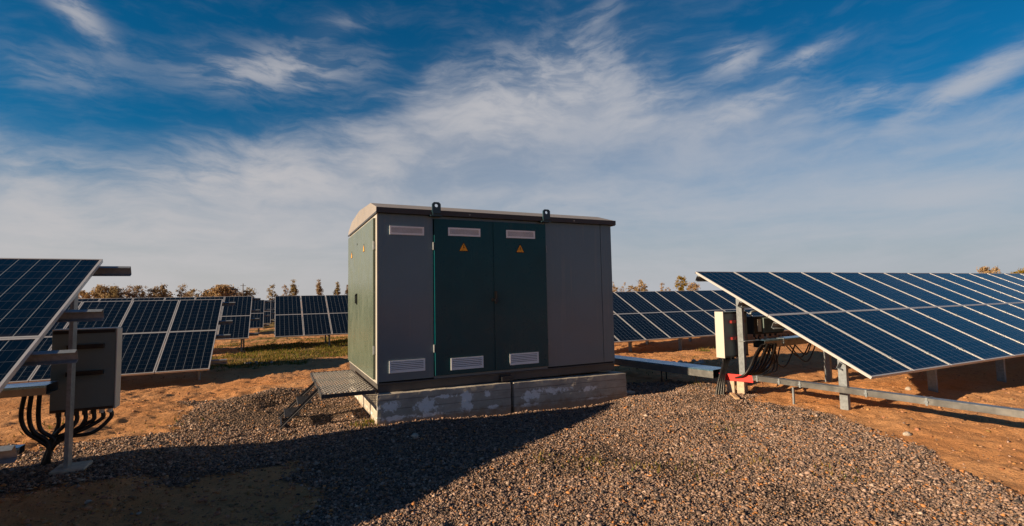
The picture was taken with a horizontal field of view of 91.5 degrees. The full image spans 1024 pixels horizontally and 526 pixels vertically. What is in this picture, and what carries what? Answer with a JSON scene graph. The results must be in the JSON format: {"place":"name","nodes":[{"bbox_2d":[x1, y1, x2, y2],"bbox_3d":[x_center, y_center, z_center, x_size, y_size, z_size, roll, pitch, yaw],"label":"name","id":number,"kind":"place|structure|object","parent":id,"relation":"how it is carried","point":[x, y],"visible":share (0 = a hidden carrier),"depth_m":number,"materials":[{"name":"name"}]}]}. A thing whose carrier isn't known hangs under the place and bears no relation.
{"place":"outdoors","nodes":[
{"label":"outdoors","id":0,"kind":"place"},
{"bbox_2d":[7,352,858,482],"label":"weeds","id":1,"kind":"object","parent":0,"point":[355,424],"visible":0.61,"depth_m":5.13,"materials":[{"name":"green plant"}]},
{"bbox_2d":[0,378,1023,525],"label":"gravel","id":2,"kind":"structure","parent":0,"point":[761,442],"depth_m":4.92,"materials":[{"name":"stone"}]},
{"bbox_2d":[0,302,1023,525],"bbox_3d":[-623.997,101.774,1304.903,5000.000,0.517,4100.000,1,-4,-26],"label":"ground","id":3,"kind":"structure","parent":0,"point":[967,382],"depth_m":6.14,"materials":[{"name":"soil"}]},
{"bbox_2d":[15,444,24,454],"bbox_3d":[-5.925,1.902,4.087,2.870,0.380,0.130,1,-4,-26],"label":"cable tray","id":4,"kind":"object","parent":3,"relation":"on","point":[20,449],"visible":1,"depth_m":4.73,"materials":[{"name":"grey metal"}]},
{"bbox_2d":[0,258,131,468],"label":"solar array","id":5,"kind":"object","parent":3,"relation":"on","point":[38,296],"visible":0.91,"depth_m":4.56,"materials":[{"name":"blue glass"}]},
{"bbox_2d":[0,381,58,397],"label":"cable tray","id":6,"kind":"object","parent":5,"relation":"attached to","point":[27,389],"visible":1,"depth_m":4.61,"materials":[{"name":"silver metal"}]},
{"bbox_2d":[49,327,122,416],"bbox_3d":[-4.437,1.128,5.198,0.535,0.889,0.231,1,-4,-26],"label":"combiner cabinet","id":7,"kind":"object","parent":5,"relation":"attached to","point":[98,375],"visible":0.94,"depth_m":5.16,"materials":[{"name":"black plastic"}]},
{"bbox_2d":[18,395,113,465],"bbox_3d":[-4.527,1.672,5.073,0.736,0.810,0.196,1,-4,-26],"label":"conduit bundle","id":8,"kind":"object","parent":3,"relation":"on","point":[53,441],"visible":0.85,"depth_m":4.99,"materials":[{"name":"black"}]},
{"bbox_2d":[49,460,92,474],"bbox_3d":[-4.225,1.987,4.783,0.260,0.080,0.280,1,-4,-26],"label":"concrete pad","id":9,"kind":"object","parent":3,"relation":"on","point":[77,466],"visible":0.63,"depth_m":4.73,"materials":[{"name":"grey concrete"}]},
{"bbox_2d":[78,290,93,298],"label":"bush","id":10,"kind":"object","parent":3,"relation":"on","point":[83,294],"visible":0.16,"depth_m":113.37,"materials":[{"name":"brown plant"}]},
{"bbox_2d":[90,284,121,298],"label":"tree","id":11,"kind":"object","parent":3,"relation":"on","point":[101,291],"visible":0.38,"depth_m":114.83,"materials":[{"name":"brown plant"}]},
{"bbox_2d":[105,286,119,297],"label":"tree","id":12,"kind":"object","parent":3,"relation":"on","point":[115,295],"visible":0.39,"depth_m":113.78,"materials":[{"name":"brown plant"}]},
{"bbox_2d":[109,286,126,297],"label":"tree","id":13,"kind":"object","parent":3,"relation":"on","point":[121,292],"visible":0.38,"depth_m":117.38,"materials":[{"name":"brown plant"}]},
{"bbox_2d":[8,299,234,383],"bbox_3d":[-11.328,1.881,10.455,9.490,2.078,2.990,1,-4,-26],"label":"solar array","id":14,"kind":"object","parent":3,"relation":"on","point":[189,338],"visible":0.54,"depth_m":11.75,"materials":[{"name":"blue glass"}]},
{"bbox_2d":[120,284,140,298],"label":"tree","id":15,"kind":"object","parent":3,"relation":"on","point":[130,290],"visible":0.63,"depth_m":119.25,"materials":[{"name":"brown plant"}]},
{"bbox_2d":[130,285,144,297],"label":"tree","id":16,"kind":"object","parent":3,"relation":"on","point":[139,287],"visible":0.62,"depth_m":119.82,"materials":[{"name":"brown plant"}]},
{"bbox_2d":[142,287,153,297],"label":"tree","id":17,"kind":"object","parent":3,"relation":"on","point":[149,294],"visible":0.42,"depth_m":120.84,"materials":[{"name":"brown plant"}]},
{"bbox_2d":[150,284,170,297],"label":"tree","id":18,"kind":"object","parent":3,"relation":"on","point":[159,292],"visible":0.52,"depth_m":121.85,"materials":[{"name":"brown plant"}]},
{"bbox_2d":[78,296,260,350],"bbox_3d":[-16.481,2.400,16.444,14.540,2.402,2.990,1,-4,-26],"label":"solar array","id":19,"kind":"object","parent":3,"relation":"on","point":[239,313],"visible":0.29,"depth_m":19.18,"materials":[{"name":"blue glass"}]},
{"bbox_2d":[175,284,188,296],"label":"tree","id":20,"kind":"object","parent":3,"relation":"on","point":[180,291],"visible":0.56,"depth_m":124.75,"materials":[{"name":"brown plant"}]},
{"bbox_2d":[186,289,199,296],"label":"bush","id":21,"kind":"object","parent":3,"relation":"on","point":[192,292],"visible":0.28,"depth_m":130.04,"materials":[{"name":"brown plant"}]},
{"bbox_2d":[195,289,211,298],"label":"bush","id":22,"kind":"object","parent":3,"relation":"on","point":[205,294],"visible":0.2,"depth_m":131.29,"materials":[{"name":"brown plant"}]},
{"bbox_2d":[207,284,239,298],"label":"tree","id":23,"kind":"object","parent":3,"relation":"on","point":[218,290],"visible":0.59,"depth_m":128.09,"materials":[{"name":"brown plant"}]},
{"bbox_2d":[223,289,241,295],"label":"tree","id":24,"kind":"object","parent":3,"relation":"on","point":[232,294],"visible":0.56,"depth_m":128.65,"materials":[{"name":"brown plant"}]},
{"bbox_2d":[218,300,269,333],"bbox_3d":[-16.136,3.192,28.126,4.440,2.153,2.990,1,-4,-26],"label":"solar array","id":25,"kind":"object","parent":3,"relation":"on","point":[258,305],"visible":0.28,"depth_m":28.71,"materials":[{"name":"blue glass"}]},
{"bbox_2d":[240,287,256,297],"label":"tree","id":26,"kind":"object","parent":3,"relation":"on","point":[247,293],"visible":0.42,"depth_m":131.97,"materials":[{"name":"brown plant"}]},
{"bbox_2d":[263,300,274,326],"bbox_3d":[-18.004,3.614,33.978,3.430,2.109,2.990,1,-4,-26],"label":"solar array","id":27,"kind":"object","parent":3,"relation":"on","point":[267,320],"visible":0.2,"depth_m":34.40,"materials":[{"name":"blue glass"}]},
{"bbox_2d":[266,285,277,299],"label":"tree","id":28,"kind":"object","parent":3,"relation":"on","point":[271,292],"visible":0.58,"depth_m":107.65,"materials":[{"name":"brown plant"}]},
{"bbox_2d":[271,300,274,323],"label":"solar array","id":29,"kind":"object","parent":3,"relation":"on","point":[272,311],"visible":0.11,"depth_m":40.62,"materials":[{"name":"blue glass"}]},
{"bbox_2d":[281,285,290,295],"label":"tree","id":30,"kind":"object","parent":3,"relation":"on","point":[285,288],"visible":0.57,"depth_m":110.80,"materials":[{"name":"brown plant"}]},
{"bbox_2d":[287,279,298,295],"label":"tree","id":31,"kind":"object","parent":3,"relation":"on","point":[293,289],"visible":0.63,"depth_m":109.55,"materials":[{"name":"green plant"}]},
{"bbox_2d":[274,295,347,344],"bbox_3d":[-3.026,2.566,22.887,14.260,2.368,2.990,1,-4,-26],"label":"solar array","id":32,"kind":"object","parent":3,"relation":"on","point":[291,321],"visible":0.14,"depth_m":20.29,"materials":[{"name":"blue glass"}]},
{"bbox_2d":[315,279,323,294],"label":"tree","id":33,"kind":"object","parent":3,"relation":"on","point":[318,289],"visible":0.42,"depth_m":111.62,"materials":[{"name":"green plant"}]},
{"bbox_2d":[279,369,374,428],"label":"steel platform","id":34,"kind":"structure","parent":3,"relation":"on","point":[302,400],"depth_m":7.04,"materials":[{"name":"grey metal"}]},
{"bbox_2d":[333,281,340,294],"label":"tree","id":35,"kind":"object","parent":3,"relation":"on","point":[337,289],"visible":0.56,"depth_m":112.99,"materials":[{"name":"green plant"}]},
{"bbox_2d":[357,380,364,408],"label":"concrete block","id":36,"kind":"structure","parent":3,"relation":"on","point":[360,398],"depth_m":7.81,"materials":[{"name":"grey concrete"}]},
{"bbox_2d":[364,386,373,419],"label":"concrete block","id":37,"kind":"structure","parent":3,"relation":"on","point":[368,402],"depth_m":7.17,"materials":[{"name":"grey concrete"}]},
{"bbox_2d":[373,381,510,425],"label":"concrete block","id":38,"kind":"structure","parent":3,"relation":"on","point":[480,399],"depth_m":7.02,"materials":[{"name":"grey concrete"}]},
{"bbox_2d":[348,202,615,392],"bbox_3d":[-0.656,0.516,8.903,4.085,2.743,2.938,1,-4,-26],"label":"transformer kiosk","id":39,"kind":"object","parent":38,"relation":"on","point":[439,296],"visible":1,"depth_m":7.51,"materials":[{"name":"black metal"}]},
{"bbox_2d":[348,232,356,366],"bbox_3d":[-2.788,0.624,8.743,0.037,2.238,1.087,1,-4,-26],"label":"side door","id":40,"kind":"structure","parent":39,"relation":"in","point":[352,241],"depth_m":8.70,"materials":[{"name":"green"}]},
{"bbox_2d":[355,218,374,379],"bbox_3d":[-2.243,0.534,7.566,0.069,2.238,1.496,1,-4,-26],"label":"side door","id":41,"kind":"structure","parent":39,"relation":"in","point":[365,296],"depth_m":7.41,"materials":[{"name":"green"}]},
{"bbox_2d":[432,219,494,375],"bbox_3d":[-0.704,0.486,7.344,0.946,2.246,0.051,1,-4,-26],"label":"door","id":42,"kind":"structure","parent":39,"relation":"in","point":[463,249],"depth_m":7.32,"materials":[{"name":"green paint"}]},
{"bbox_2d":[491,222,548,369],"bbox_3d":[0.135,0.495,7.726,0.988,2.246,0.086,1,-4,-26],"label":"door","id":43,"kind":"structure","parent":39,"relation":"in","point":[521,340],"depth_m":7.72,"materials":[{"name":"green paint"}]},
{"bbox_2d":[210,336,715,371],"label":"grass","id":44,"kind":"structure","parent":3,"relation":"on","point":[326,347],"depth_m":16.86,"materials":[{"name":"green plant"}]},
{"bbox_2d":[0,341,1023,525],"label":"soil clods","id":45,"kind":"object","parent":3,"relation":"on","point":[162,505],"visible":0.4,"depth_m":4.23,"materials":[{"name":"soil"}]},
{"bbox_2d":[507,371,626,412],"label":"concrete block","id":46,"kind":"structure","parent":3,"relation":"on","point":[554,392],"depth_m":7.90,"materials":[{"name":"grey concrete"}]},
{"bbox_2d":[548,370,610,376],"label":"concrete block","id":47,"kind":"structure","parent":3,"relation":"on","point":[585,373],"depth_m":8.81,"materials":[{"name":"grey concrete"}]},
{"bbox_2d":[633,279,647,291],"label":"tree","id":48,"kind":"object","parent":3,"relation":"on","point":[640,285],"visible":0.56,"depth_m":134.66,"materials":[{"name":"brown plant"}]},
{"bbox_2d":[613,355,720,382],"bbox_3d":[2.461,2.212,10.194,3.762,0.463,1.435,-4,-5,34],"label":"cable tray","id":49,"kind":"object","parent":3,"relation":"on","point":[695,370],"visible":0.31,"depth_m":9.47,"materials":[{"name":"grey metal"}]},
{"bbox_2d":[675,276,688,290],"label":"tree","id":50,"kind":"object","parent":3,"relation":"on","point":[681,285],"visible":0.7,"depth_m":132.24,"materials":[{"name":"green plant"}]},
{"bbox_2d":[687,282,700,290],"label":"tree","id":51,"kind":"object","parent":3,"relation":"on","point":[695,286],"visible":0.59,"depth_m":131.35,"materials":[{"name":"brown plant"}]},
{"bbox_2d":[613,290,789,351],"bbox_3d":[9.056,2.186,19.635,18.330,2.279,2.990,1,-4,-26],"label":"solar array","id":52,"kind":"object","parent":3,"relation":"on","point":[647,316],"visible":0.29,"depth_m":17.86,"materials":[{"name":"blue glass"}]},
{"bbox_2d":[715,358,729,394],"bbox_3d":[3.553,1.917,8.361,0.532,0.626,0.132,3,-5,-45],"label":"conduit bundle","id":53,"kind":"object","parent":3,"relation":"on","point":[720,385],"visible":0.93,"depth_m":8.27,"materials":[{"name":"black"}]},
{"bbox_2d":[727,380,735,392],"bbox_3d":[3.658,2.071,8.324,0.120,0.213,0.075,-4,-5,36],"label":"brick","id":54,"kind":"object","parent":3,"relation":"on","point":[731,386],"visible":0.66,"depth_m":8.29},
{"bbox_2d":[726,373,753,382],"bbox_3d":[3.772,1.903,8.332,0.540,0.110,0.197,-5,-5,43],"label":"red tray end","id":55,"kind":"object","parent":54,"relation":"on","point":[746,378],"visible":0.67,"depth_m":8.22,"materials":[{"name":"red metal"}]},
{"bbox_2d":[730,393,739,399],"bbox_3d":[3.564,2.130,7.985,0.070,0.030,0.420,-2,-4,13],"label":"plank","id":56,"kind":"object","parent":3,"relation":"on","point":[734,395],"visible":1,"depth_m":7.90,"materials":[{"name":"brown wood"}]},
{"bbox_2d":[737,381,745,393],"bbox_3d":[3.791,2.068,8.232,0.075,0.223,0.120,2,-5,-43],"label":"brick","id":57,"kind":"object","parent":3,"relation":"on","point":[741,387],"visible":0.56,"depth_m":8.20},
{"bbox_2d":[695,271,1023,409],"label":"solar array","id":58,"kind":"object","parent":3,"relation":"on","point":[874,325],"visible":0.98,"depth_m":8.93,"materials":[{"name":"blue glass"}]},
{"bbox_2d":[714,311,748,359],"bbox_3d":[3.806,1.245,8.592,0.582,0.826,0.221,1,-4,-26],"label":"combiner cabinet","id":59,"kind":"object","parent":58,"relation":"attached to","point":[726,334],"visible":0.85,"depth_m":8.49,"materials":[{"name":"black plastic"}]},
{"bbox_2d":[747,310,783,336],"bbox_3d":[4.559,1.080,8.989,0.764,0.480,0.235,1,-4,-26],"label":"inverter","id":60,"kind":"object","parent":58,"relation":"attached to","point":[759,325],"visible":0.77,"depth_m":8.83,"materials":[{"name":"black plastic"}]},
{"bbox_2d":[742,335,809,347],"bbox_3d":[4.820,1.377,8.790,2.103,0.151,0.266,1,-4,-26],"label":"cable tray","id":61,"kind":"object","parent":58,"relation":"attached to","point":[787,340],"visible":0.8,"depth_m":8.64,"materials":[{"name":"grey metal"}]},
{"bbox_2d":[735,343,776,378],"bbox_3d":[4.074,1.645,8.318,0.929,0.579,0.432,-1,-4,0],"label":"conduit bundle","id":62,"kind":"object","parent":61,"relation":"hanging from","point":[760,369],"visible":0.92,"depth_m":8.25,"materials":[{"name":"black"}]},
{"bbox_2d":[760,347,777,375],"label":"hanging cables","id":63,"kind":"object","parent":61,"relation":"hanging from","point":[768,372],"visible":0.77,"depth_m":8.41,"materials":[{"name":"black plastic"}]},
{"bbox_2d":[754,334,815,367],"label":"hanging cables","id":64,"kind":"object","parent":61,"relation":"hanging from","point":[795,354],"visible":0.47,"depth_m":9.06,"materials":[{"name":"black plastic"}]},
{"bbox_2d":[752,375,1023,417],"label":"cable tray","id":65,"kind":"object","parent":3,"relation":"on","point":[980,407],"visible":0.98,"depth_m":6.11,"materials":[{"name":"silver metal"}]},
{"bbox_2d":[903,431,911,435],"bbox_3d":[4.559,1.976,5.753,0.092,0.062,0.066,-1,-4,-2],"label":"rock","id":66,"kind":"object","parent":3,"relation":"on","point":[906,433],"visible":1,"depth_m":5.74,"materials":[{"name":"beige stone"}]},
{"bbox_2d":[976,266,1001,272],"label":"tree","id":67,"kind":"object","parent":3,"relation":"on","point":[984,269],"visible":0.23,"depth_m":100.83,"materials":[{"name":"brown plant"}]},
{"bbox_2d":[1011,267,1023,272],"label":"tree","id":68,"kind":"object","parent":3,"relation":"on","point":[1021,271],"visible":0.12,"depth_m":97.68,"materials":[{"name":"brown plant"}]},
{"bbox_2d":[0,0,1023,299],"label":"sky","id":69,"kind":"structure","parent":0,"point":[200,145],"materials":[{"name":"blue"}]}
]}

